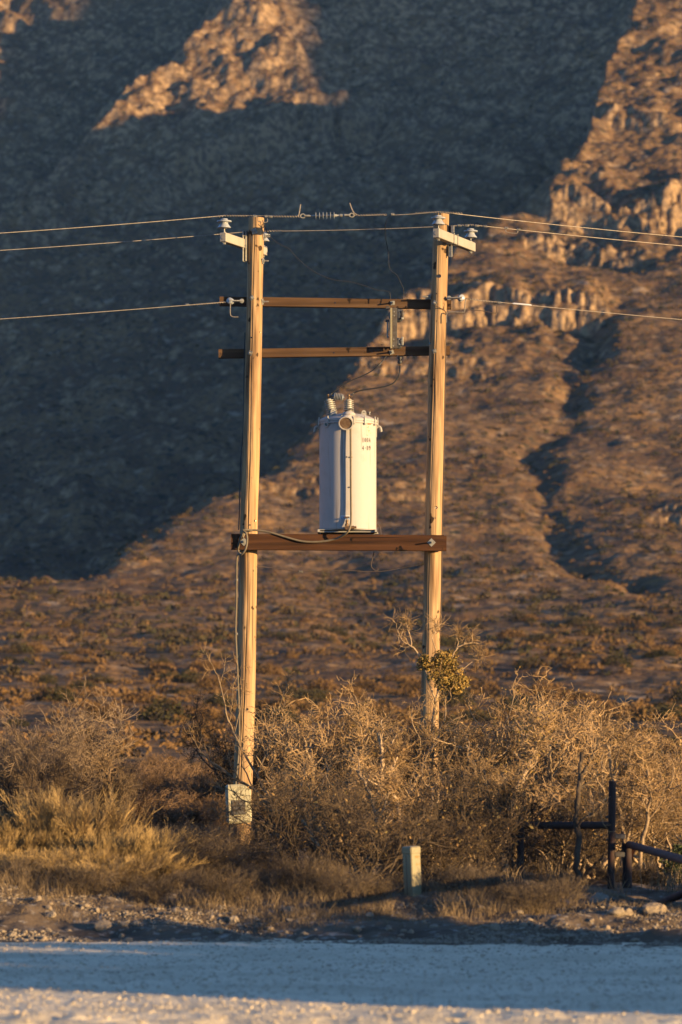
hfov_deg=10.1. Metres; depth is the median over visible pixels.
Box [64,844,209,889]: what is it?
rabbitbrush
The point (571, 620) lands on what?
scrub bush
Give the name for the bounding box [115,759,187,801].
russet shrub
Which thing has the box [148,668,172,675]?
scrub bush
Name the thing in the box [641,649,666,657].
scrub bush
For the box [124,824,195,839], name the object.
undershrub
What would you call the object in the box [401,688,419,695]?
scrub bush
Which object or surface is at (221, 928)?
rock
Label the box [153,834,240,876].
undershrub
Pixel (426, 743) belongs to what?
scrub oak
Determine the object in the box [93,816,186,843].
undershrub
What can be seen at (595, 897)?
rock
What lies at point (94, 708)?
scrub bush
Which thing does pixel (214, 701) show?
scrub bush
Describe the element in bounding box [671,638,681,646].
scrub bush
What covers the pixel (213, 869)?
undershrub
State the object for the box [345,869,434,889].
undershrub
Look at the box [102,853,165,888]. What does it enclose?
undershrub
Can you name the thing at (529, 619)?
scrub bush
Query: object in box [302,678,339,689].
scrub bush
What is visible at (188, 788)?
russet shrub
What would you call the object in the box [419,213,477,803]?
utility pole
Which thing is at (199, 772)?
russet shrub
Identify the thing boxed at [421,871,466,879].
undershrub
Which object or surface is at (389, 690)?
scrub bush
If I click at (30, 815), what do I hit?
rabbitbrush
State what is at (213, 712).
scrub bush
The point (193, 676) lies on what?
scrub bush
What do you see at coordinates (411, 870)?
utility pedestal
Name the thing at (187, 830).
undershrub
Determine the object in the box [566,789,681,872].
scrub oak
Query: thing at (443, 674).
scrub oak
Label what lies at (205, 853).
undershrub
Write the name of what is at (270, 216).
overhead line
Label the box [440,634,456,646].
scrub bush
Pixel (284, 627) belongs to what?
scrub bush
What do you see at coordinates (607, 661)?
scrub bush
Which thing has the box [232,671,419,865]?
scrub oak
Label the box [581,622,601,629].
scrub bush
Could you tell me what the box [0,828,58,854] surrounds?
rabbitbrush
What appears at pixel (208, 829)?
undershrub
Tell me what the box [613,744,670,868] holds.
scrub oak
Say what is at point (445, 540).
platform beam
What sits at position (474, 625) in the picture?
scrub bush
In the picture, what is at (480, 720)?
dark scrub oak
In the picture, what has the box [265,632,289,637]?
scrub bush
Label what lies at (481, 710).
scrub bush
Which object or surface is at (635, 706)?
scrub bush
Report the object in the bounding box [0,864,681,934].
dry grass
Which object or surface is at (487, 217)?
overhead line
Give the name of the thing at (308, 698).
scrub bush
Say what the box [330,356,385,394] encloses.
transformer lead
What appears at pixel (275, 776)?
scrub oak
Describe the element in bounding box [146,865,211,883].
undershrub
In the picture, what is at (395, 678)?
scrub bush
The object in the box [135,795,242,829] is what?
russet shrub
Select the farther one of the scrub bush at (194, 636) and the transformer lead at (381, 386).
the scrub bush at (194, 636)
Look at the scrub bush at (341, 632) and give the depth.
307.00 m
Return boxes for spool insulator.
[227,297,243,304]
[447,294,464,301]
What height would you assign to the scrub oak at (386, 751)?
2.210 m
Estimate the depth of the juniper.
41.29 m
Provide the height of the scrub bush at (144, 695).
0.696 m
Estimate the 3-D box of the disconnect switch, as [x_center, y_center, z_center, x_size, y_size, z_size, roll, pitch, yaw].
[0.757,-2.446,53.301,0.243,0.820,0.252,-2,-4,33]
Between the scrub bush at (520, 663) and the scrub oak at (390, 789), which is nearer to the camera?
the scrub oak at (390, 789)
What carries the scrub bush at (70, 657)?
on the hills
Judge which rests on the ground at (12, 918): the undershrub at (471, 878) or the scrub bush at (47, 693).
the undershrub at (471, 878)
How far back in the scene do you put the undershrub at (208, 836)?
41.86 m
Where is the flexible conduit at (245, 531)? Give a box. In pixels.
[237,428,351,555]
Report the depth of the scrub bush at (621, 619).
320.62 m
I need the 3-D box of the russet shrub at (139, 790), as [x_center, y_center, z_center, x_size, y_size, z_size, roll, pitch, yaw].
[-3.358,4.307,55.786,1.536,0.995,1.701,0,-4,7]
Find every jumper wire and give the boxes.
[264,224,390,298]
[385,216,403,299]
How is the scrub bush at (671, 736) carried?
on the hills
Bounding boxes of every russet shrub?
[85,775,154,830]
[106,755,173,782]
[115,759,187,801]
[117,788,191,830]
[128,749,201,790]
[131,757,208,796]
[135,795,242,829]
[145,766,222,818]
[149,786,226,831]
[168,756,230,788]
[194,768,271,812]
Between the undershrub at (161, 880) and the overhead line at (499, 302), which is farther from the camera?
the overhead line at (499, 302)
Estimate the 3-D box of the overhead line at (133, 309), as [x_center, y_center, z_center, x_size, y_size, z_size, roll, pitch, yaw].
[-4.204,-2.685,52.531,5.712,0.564,0.123,1,-4,-14]
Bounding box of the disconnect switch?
[385,306,403,365]
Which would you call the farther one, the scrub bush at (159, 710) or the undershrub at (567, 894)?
the scrub bush at (159, 710)
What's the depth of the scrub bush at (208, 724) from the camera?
148.56 m
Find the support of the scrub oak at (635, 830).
on the ground at (12, 918)
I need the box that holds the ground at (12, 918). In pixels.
[0,835,681,947]
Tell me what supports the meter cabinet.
attached to the utility pole at (250, 243)
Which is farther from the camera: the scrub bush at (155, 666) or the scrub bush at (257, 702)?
the scrub bush at (155, 666)
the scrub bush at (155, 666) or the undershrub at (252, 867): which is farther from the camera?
the scrub bush at (155, 666)
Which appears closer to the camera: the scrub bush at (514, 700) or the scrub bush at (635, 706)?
the scrub bush at (635, 706)
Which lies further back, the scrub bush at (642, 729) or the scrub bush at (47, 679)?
the scrub bush at (47, 679)
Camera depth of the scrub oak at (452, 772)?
44.20 m
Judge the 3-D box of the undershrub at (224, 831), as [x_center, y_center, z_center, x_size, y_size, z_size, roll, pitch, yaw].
[-1.548,3.797,43.768,1.358,0.644,1.294,-2,-4,26]
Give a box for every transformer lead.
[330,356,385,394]
[350,366,400,397]
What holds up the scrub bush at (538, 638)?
on the hills
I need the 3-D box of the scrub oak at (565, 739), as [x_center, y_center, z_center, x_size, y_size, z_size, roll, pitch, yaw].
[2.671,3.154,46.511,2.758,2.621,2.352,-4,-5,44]
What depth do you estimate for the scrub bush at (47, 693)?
174.86 m
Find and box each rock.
[7,933,15,937]
[45,905,51,909]
[46,911,55,917]
[94,920,112,930]
[120,921,127,925]
[132,920,139,925]
[213,927,223,932]
[228,916,239,922]
[265,926,273,930]
[283,906,299,915]
[352,926,361,931]
[366,912,373,917]
[488,923,500,930]
[587,892,608,904]
[603,925,610,929]
[606,907,623,915]
[624,908,632,915]
[642,902,668,915]
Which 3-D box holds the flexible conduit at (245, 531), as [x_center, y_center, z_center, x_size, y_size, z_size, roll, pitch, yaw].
[-0.637,-0.275,52.784,1.590,1.752,0.166,0,-4,4]
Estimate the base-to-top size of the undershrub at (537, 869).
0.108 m
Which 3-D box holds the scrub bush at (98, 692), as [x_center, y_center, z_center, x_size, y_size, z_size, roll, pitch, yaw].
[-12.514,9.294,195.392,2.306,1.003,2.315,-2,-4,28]
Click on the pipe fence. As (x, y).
(610, 823)
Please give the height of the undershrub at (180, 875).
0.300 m
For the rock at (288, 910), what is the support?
on the ground at (12, 918)
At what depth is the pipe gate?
40.16 m
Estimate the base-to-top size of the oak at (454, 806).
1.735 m
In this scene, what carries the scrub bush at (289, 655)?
on the hills
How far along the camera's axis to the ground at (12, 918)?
35.27 m
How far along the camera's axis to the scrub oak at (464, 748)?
46.61 m
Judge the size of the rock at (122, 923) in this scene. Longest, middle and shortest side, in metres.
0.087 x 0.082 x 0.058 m
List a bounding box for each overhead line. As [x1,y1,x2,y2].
[0,224,681,250]
[2,301,237,318]
[4,204,300,232]
[349,203,679,236]
[446,298,681,322]
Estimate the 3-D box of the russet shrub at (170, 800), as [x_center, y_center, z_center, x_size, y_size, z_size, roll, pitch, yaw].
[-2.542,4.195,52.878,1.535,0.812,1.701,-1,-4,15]
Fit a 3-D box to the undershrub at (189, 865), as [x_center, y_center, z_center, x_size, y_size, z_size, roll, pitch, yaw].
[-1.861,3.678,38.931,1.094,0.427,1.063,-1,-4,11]
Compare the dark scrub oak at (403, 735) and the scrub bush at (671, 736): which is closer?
the dark scrub oak at (403, 735)
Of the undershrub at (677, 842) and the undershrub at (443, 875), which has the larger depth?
the undershrub at (677, 842)
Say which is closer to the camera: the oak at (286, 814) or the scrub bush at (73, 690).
the oak at (286, 814)
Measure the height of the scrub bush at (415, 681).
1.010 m
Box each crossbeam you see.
[218,346,449,358]
[219,295,450,309]
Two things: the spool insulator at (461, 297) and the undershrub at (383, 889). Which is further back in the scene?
the spool insulator at (461, 297)
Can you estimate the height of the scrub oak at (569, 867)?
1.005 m
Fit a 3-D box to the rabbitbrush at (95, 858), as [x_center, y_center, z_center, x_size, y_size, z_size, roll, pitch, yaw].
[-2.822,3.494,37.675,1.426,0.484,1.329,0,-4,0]
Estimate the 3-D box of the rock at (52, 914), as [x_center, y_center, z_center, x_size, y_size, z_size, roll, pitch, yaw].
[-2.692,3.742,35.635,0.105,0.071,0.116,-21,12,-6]
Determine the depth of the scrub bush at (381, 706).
161.66 m
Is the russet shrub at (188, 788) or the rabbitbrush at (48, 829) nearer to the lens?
the rabbitbrush at (48, 829)
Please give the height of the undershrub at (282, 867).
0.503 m
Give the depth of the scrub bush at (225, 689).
212.10 m
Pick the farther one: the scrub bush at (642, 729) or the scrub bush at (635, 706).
the scrub bush at (635, 706)
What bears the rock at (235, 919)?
on the ground at (12, 918)
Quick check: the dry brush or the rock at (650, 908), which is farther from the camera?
the dry brush
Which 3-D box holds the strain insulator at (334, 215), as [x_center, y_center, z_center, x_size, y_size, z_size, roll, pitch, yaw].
[-0.191,-4.065,52.676,0.758,0.110,0.106,0,-4,0]
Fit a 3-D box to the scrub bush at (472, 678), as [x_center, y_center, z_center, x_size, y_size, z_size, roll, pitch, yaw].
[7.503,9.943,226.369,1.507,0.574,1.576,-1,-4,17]
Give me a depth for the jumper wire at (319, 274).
53.27 m
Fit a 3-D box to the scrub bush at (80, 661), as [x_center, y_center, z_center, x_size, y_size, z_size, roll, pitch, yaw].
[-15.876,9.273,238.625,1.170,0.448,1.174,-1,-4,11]
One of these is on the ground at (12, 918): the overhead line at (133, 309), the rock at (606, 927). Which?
the rock at (606, 927)
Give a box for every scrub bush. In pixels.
[0,656,17,662]
[1,640,33,653]
[1,718,30,726]
[21,641,47,651]
[30,683,82,701]
[32,685,58,694]
[34,673,56,683]
[56,650,71,655]
[59,654,79,659]
[59,686,77,692]
[66,618,85,625]
[66,679,93,688]
[72,648,94,653]
[75,685,114,696]
[76,658,93,663]
[77,699,125,719]
[80,673,117,682]
[117,690,170,702]
[133,695,191,721]
[142,661,175,669]
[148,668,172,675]
[150,657,174,664]
[153,671,179,679]
[166,686,199,693]
[174,668,205,682]
[178,687,199,694]
[186,657,223,669]
[186,703,230,720]
[187,719,219,732]
[189,633,206,639]
[194,673,228,687]
[203,692,235,705]
[208,687,231,693]
[214,714,235,721]
[254,709,281,723]
[255,698,278,709]
[256,662,285,674]
[258,705,301,724]
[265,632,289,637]
[267,684,306,696]
[270,696,311,709]
[276,626,294,628]
[276,630,308,641]
[278,690,320,708]
[282,652,298,658]
[297,686,329,701]
[299,617,310,621]
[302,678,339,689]
[308,688,336,698]
[325,625,350,635]
[336,685,366,696]
[346,679,379,688]
[353,635,367,640]
[354,701,392,716]
[358,640,382,648]
[365,684,393,693]
[381,688,402,694]
[382,673,413,680]
[386,714,417,726]
[396,675,420,690]
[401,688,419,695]
[439,690,477,705]
[439,711,461,725]
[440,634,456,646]
[445,636,463,644]
[455,711,498,720]
[456,708,491,716]
[464,621,486,629]
[464,677,501,693]
[467,676,479,682]
[488,702,532,714]
[490,692,542,710]
[494,628,527,638]
[500,710,527,720]
[508,610,532,621]
[513,655,543,668]
[513,683,527,689]
[521,614,539,620]
[522,632,554,643]
[524,618,536,622]
[527,679,564,694]
[537,687,575,699]
[543,705,573,716]
[559,657,589,668]
[563,616,587,625]
[574,690,601,700]
[576,650,592,655]
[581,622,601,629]
[586,628,602,635]
[592,700,630,718]
[601,653,635,667]
[605,635,618,639]
[611,616,633,621]
[615,700,653,715]
[628,703,676,719]
[630,726,659,734]
[632,624,648,630]
[639,617,650,622]
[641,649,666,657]
[644,628,658,633]
[645,648,679,657]
[649,701,681,720]
[652,644,681,655]
[653,701,668,707]
[660,733,681,744]
[663,686,681,702]
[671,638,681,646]
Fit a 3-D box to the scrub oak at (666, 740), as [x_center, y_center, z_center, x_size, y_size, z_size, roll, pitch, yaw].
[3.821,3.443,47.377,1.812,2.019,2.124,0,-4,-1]
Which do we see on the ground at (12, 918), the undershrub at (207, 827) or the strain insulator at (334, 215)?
the undershrub at (207, 827)
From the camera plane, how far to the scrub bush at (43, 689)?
199.61 m
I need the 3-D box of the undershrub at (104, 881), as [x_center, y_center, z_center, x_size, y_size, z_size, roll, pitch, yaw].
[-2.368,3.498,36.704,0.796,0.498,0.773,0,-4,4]
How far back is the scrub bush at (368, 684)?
218.85 m
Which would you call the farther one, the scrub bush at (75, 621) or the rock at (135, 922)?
the scrub bush at (75, 621)
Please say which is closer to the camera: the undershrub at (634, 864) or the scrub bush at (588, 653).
the undershrub at (634, 864)
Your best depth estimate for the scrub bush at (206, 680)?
217.40 m
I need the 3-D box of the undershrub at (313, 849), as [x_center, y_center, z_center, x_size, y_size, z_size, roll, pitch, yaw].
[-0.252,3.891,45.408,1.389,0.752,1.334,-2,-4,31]
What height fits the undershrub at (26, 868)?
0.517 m
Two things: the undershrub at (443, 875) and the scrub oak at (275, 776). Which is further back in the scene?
the scrub oak at (275, 776)
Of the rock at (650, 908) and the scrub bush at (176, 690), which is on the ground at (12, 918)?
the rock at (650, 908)
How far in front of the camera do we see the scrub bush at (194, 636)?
289.78 m
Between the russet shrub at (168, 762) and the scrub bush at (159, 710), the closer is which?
the russet shrub at (168, 762)
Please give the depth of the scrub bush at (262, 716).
156.05 m
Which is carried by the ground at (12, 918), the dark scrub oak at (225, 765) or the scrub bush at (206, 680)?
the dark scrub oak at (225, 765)
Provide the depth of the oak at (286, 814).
41.07 m
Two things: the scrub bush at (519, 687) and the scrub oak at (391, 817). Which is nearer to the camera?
the scrub oak at (391, 817)
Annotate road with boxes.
[0,938,681,1023]
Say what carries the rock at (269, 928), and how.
on the ground at (12, 918)
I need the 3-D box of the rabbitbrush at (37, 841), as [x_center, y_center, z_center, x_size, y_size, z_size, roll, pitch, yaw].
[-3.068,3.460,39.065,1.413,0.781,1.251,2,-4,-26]
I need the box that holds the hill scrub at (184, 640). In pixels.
[0,0,681,675]
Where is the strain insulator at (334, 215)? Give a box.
[300,212,354,219]
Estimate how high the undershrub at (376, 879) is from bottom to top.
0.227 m
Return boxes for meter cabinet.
[225,784,251,823]
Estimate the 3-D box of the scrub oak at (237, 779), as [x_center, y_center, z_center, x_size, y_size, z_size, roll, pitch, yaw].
[-1.146,3.089,48.846,1.810,2.939,0.863,0,-4,0]
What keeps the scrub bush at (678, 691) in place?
on the hills
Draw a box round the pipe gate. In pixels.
[615,831,681,904]
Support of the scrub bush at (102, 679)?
on the hills
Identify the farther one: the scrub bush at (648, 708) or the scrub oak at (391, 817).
the scrub bush at (648, 708)
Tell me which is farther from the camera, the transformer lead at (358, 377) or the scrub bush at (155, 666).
the scrub bush at (155, 666)
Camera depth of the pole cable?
53.17 m
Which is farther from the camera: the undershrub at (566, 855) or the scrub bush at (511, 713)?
the scrub bush at (511, 713)
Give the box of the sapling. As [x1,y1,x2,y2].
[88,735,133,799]
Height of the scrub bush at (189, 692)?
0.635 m
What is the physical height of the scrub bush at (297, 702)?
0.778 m
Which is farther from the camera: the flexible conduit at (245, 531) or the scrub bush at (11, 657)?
the scrub bush at (11, 657)
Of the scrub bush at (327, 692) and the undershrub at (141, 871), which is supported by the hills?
the scrub bush at (327, 692)
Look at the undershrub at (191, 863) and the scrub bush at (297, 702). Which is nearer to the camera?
the undershrub at (191, 863)
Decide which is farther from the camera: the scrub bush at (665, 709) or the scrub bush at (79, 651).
the scrub bush at (79, 651)
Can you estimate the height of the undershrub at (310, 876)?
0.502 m
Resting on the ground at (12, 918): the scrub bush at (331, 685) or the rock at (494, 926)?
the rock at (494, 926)
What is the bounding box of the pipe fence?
[517,781,615,888]
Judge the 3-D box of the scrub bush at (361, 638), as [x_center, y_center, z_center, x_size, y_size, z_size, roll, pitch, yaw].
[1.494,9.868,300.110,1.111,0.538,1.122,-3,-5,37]
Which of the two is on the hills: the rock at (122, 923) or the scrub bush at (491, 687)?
the scrub bush at (491, 687)
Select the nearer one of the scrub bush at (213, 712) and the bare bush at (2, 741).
the bare bush at (2, 741)
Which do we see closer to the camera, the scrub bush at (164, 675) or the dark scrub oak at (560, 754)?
the dark scrub oak at (560, 754)
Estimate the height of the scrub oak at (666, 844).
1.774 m
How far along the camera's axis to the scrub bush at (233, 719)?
158.69 m
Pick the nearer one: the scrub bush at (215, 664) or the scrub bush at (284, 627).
the scrub bush at (215, 664)
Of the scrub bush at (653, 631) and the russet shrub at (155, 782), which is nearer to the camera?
the russet shrub at (155, 782)
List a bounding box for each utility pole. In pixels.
[217,217,269,845]
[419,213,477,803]
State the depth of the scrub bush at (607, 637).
292.19 m
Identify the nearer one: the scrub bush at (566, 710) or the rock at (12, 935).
the rock at (12, 935)
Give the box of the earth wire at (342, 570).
[257,564,423,571]
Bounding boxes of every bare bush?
[0,676,148,835]
[0,713,50,827]
[0,721,94,828]
[69,744,150,828]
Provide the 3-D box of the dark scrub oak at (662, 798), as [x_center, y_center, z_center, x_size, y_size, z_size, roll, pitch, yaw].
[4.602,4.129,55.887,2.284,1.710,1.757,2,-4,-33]
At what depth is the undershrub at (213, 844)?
41.03 m
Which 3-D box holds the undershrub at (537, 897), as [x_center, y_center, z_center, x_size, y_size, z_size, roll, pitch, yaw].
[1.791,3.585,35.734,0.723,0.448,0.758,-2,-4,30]
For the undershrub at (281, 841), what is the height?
0.740 m
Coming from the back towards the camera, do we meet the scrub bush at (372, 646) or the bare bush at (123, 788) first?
the scrub bush at (372, 646)
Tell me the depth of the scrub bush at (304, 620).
324.04 m
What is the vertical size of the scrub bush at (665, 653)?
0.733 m
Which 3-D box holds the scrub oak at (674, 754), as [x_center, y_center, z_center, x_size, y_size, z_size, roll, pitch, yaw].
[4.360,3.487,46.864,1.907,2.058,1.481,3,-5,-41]
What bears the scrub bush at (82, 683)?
on the hills
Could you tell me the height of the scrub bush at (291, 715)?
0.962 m
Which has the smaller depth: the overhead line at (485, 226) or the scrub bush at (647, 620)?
the overhead line at (485, 226)
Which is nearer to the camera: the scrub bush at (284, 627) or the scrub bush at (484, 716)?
the scrub bush at (484, 716)
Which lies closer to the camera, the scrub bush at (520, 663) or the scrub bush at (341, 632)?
the scrub bush at (520, 663)
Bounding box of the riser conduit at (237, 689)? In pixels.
[235,554,239,783]
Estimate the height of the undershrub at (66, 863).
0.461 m
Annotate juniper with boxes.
[658,844,681,883]
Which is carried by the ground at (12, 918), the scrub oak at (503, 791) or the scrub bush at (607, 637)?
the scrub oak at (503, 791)
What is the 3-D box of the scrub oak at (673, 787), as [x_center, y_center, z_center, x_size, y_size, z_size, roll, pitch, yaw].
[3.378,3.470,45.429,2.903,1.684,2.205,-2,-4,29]
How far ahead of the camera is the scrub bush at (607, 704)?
158.45 m
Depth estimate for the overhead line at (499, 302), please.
53.24 m
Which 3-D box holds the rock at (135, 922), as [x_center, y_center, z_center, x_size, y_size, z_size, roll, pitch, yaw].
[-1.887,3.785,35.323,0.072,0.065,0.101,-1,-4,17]
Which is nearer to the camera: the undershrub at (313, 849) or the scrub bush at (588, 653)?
the undershrub at (313, 849)
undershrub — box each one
[0,853,45,884]
[2,850,88,888]
[41,850,90,887]
[53,856,128,895]
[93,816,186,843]
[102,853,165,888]
[120,870,182,904]
[122,815,234,837]
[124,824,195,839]
[137,854,207,886]
[138,873,181,888]
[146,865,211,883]
[147,816,246,839]
[150,820,253,864]
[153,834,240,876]
[154,815,258,856]
[155,815,283,876]
[156,833,246,874]
[158,847,216,883]
[162,867,211,888]
[165,819,266,860]
[181,862,261,905]
[185,861,242,879]
[187,836,234,864]
[224,816,342,865]
[227,855,283,891]
[238,847,329,873]
[238,861,295,895]
[259,846,339,894]
[273,820,346,860]
[277,853,360,896]
[312,862,382,900]
[325,809,411,869]
[333,869,403,883]
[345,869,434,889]
[346,871,400,899]
[355,874,452,890]
[420,811,510,871]
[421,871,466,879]
[427,862,481,892]
[437,854,518,895]
[466,867,543,878]
[478,870,551,906]
[490,861,554,871]
[491,820,560,866]
[496,874,570,914]
[503,870,558,877]
[514,866,564,873]
[519,868,596,907]
[524,829,632,868]
[531,877,603,883]
[565,828,670,867]
[566,861,662,882]
[585,862,663,882]
[597,864,681,884]
[627,824,681,868]
[638,875,679,884]
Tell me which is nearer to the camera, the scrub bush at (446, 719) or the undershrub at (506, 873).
the undershrub at (506, 873)
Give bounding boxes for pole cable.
[238,332,244,529]
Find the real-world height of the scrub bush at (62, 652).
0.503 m
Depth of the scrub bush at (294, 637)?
276.62 m
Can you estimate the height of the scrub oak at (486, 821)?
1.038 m
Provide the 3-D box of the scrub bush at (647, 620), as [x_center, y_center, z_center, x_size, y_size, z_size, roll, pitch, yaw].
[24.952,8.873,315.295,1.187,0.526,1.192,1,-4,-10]
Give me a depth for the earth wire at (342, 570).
53.05 m
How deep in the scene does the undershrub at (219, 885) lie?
36.30 m
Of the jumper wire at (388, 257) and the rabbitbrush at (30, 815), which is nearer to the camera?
the rabbitbrush at (30, 815)
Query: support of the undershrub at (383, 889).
on the ground at (12, 918)
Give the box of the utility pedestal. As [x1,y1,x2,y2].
[402,846,421,896]
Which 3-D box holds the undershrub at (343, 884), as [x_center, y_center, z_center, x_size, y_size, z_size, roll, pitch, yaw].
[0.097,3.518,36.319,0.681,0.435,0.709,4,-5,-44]
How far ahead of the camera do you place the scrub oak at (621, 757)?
43.38 m
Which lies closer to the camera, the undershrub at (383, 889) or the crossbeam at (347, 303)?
the undershrub at (383, 889)
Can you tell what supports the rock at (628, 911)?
on the ground at (12, 918)
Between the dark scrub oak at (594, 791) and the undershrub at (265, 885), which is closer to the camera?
the undershrub at (265, 885)
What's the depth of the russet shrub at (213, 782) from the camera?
59.77 m
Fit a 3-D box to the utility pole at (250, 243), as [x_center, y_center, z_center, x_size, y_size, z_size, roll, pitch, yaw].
[-1.282,0.622,53.042,0.543,9.446,1.639,-2,-4,28]
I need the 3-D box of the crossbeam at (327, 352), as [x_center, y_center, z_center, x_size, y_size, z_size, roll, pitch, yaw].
[-0.094,-2.226,53.386,3.220,0.170,0.240,0,-4,0]
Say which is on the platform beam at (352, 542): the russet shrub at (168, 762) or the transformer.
the transformer
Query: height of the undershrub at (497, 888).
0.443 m
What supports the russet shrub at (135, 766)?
on the hills
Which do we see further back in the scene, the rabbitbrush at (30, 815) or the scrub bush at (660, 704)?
the scrub bush at (660, 704)
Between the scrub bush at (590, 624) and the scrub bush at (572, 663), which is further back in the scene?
the scrub bush at (590, 624)
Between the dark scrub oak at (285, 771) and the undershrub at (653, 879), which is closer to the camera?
the undershrub at (653, 879)
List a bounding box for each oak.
[169,686,316,838]
[180,645,319,857]
[209,724,350,835]
[211,760,389,872]
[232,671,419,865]
[239,750,466,868]
[259,745,337,865]
[281,706,388,826]
[283,772,474,888]
[297,785,445,869]
[301,742,546,866]
[302,679,469,861]
[315,697,484,832]
[329,745,413,867]
[341,702,456,864]
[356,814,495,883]
[364,702,494,825]
[372,691,568,827]
[375,757,573,880]
[383,608,495,804]
[402,796,530,884]
[439,706,558,838]
[439,749,529,878]
[440,786,564,871]
[441,666,681,865]
[446,790,681,873]
[450,667,586,866]
[482,692,604,840]
[488,701,564,870]
[513,734,681,868]
[513,778,645,884]
[517,690,662,865]
[522,714,624,887]
[527,785,681,878]
[534,730,648,832]
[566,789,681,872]
[582,710,681,866]
[591,703,673,867]
[606,737,681,849]
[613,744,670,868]
[620,740,680,849]
[634,725,681,827]
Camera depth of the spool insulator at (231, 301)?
53.17 m
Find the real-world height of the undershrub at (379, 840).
0.888 m
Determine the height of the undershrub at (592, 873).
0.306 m
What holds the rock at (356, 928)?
on the ground at (12, 918)
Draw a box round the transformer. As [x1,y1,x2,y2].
[313,393,381,533]
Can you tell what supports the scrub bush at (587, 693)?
on the hills
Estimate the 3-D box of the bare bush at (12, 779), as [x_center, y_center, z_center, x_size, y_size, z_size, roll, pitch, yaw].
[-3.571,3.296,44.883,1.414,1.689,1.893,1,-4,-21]
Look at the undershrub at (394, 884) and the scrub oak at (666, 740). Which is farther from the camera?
the scrub oak at (666, 740)
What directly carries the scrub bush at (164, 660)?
on the hills
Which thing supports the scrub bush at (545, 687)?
on the hills
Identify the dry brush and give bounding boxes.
[0,0,681,771]
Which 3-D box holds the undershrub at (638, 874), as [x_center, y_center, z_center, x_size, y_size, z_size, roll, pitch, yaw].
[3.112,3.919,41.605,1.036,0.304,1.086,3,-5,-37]
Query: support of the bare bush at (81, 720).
on the ground at (12, 918)
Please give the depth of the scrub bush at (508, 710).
171.85 m
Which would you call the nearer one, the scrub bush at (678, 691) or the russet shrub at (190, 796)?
the russet shrub at (190, 796)
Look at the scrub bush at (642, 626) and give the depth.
309.24 m
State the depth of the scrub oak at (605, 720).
46.94 m
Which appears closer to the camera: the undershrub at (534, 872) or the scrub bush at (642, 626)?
the undershrub at (534, 872)
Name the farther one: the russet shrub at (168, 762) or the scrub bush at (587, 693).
the scrub bush at (587, 693)
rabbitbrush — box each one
[0,779,161,854]
[0,814,69,846]
[0,821,117,878]
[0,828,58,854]
[0,845,124,881]
[0,847,63,882]
[31,853,160,889]
[45,820,200,884]
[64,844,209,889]
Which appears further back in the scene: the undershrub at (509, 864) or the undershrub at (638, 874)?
the undershrub at (509, 864)
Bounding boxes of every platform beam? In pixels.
[231,534,443,550]
[444,536,446,550]
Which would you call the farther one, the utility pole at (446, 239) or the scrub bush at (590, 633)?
the scrub bush at (590, 633)
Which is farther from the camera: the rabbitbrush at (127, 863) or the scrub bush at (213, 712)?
the scrub bush at (213, 712)
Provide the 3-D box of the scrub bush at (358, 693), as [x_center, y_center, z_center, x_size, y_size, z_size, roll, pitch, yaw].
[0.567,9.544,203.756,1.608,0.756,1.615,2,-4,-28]
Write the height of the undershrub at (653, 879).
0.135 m
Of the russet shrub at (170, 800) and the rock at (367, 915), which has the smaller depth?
the rock at (367, 915)
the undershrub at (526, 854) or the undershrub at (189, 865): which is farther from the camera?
the undershrub at (526, 854)
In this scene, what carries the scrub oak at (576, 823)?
on the ground at (12, 918)
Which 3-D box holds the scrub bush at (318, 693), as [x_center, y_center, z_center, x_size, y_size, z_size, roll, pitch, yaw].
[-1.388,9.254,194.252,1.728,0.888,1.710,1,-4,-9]
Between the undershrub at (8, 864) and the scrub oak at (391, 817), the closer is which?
the undershrub at (8, 864)
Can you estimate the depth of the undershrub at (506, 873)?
42.09 m
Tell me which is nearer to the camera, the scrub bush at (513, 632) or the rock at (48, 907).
the rock at (48, 907)
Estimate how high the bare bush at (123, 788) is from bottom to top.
1.463 m
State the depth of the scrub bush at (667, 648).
248.41 m
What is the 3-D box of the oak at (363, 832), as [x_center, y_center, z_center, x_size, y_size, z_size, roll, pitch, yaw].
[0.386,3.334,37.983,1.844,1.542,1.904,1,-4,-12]
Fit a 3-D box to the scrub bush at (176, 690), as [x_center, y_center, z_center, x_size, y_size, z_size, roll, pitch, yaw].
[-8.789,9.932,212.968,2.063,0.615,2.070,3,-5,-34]
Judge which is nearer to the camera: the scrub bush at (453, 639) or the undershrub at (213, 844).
the undershrub at (213, 844)
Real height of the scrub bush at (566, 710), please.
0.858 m
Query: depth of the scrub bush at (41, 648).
261.50 m
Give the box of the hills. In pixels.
[0,0,681,838]
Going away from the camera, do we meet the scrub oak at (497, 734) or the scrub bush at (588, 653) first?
the scrub oak at (497, 734)
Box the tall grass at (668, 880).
[160,827,681,895]
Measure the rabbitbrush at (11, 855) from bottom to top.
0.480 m

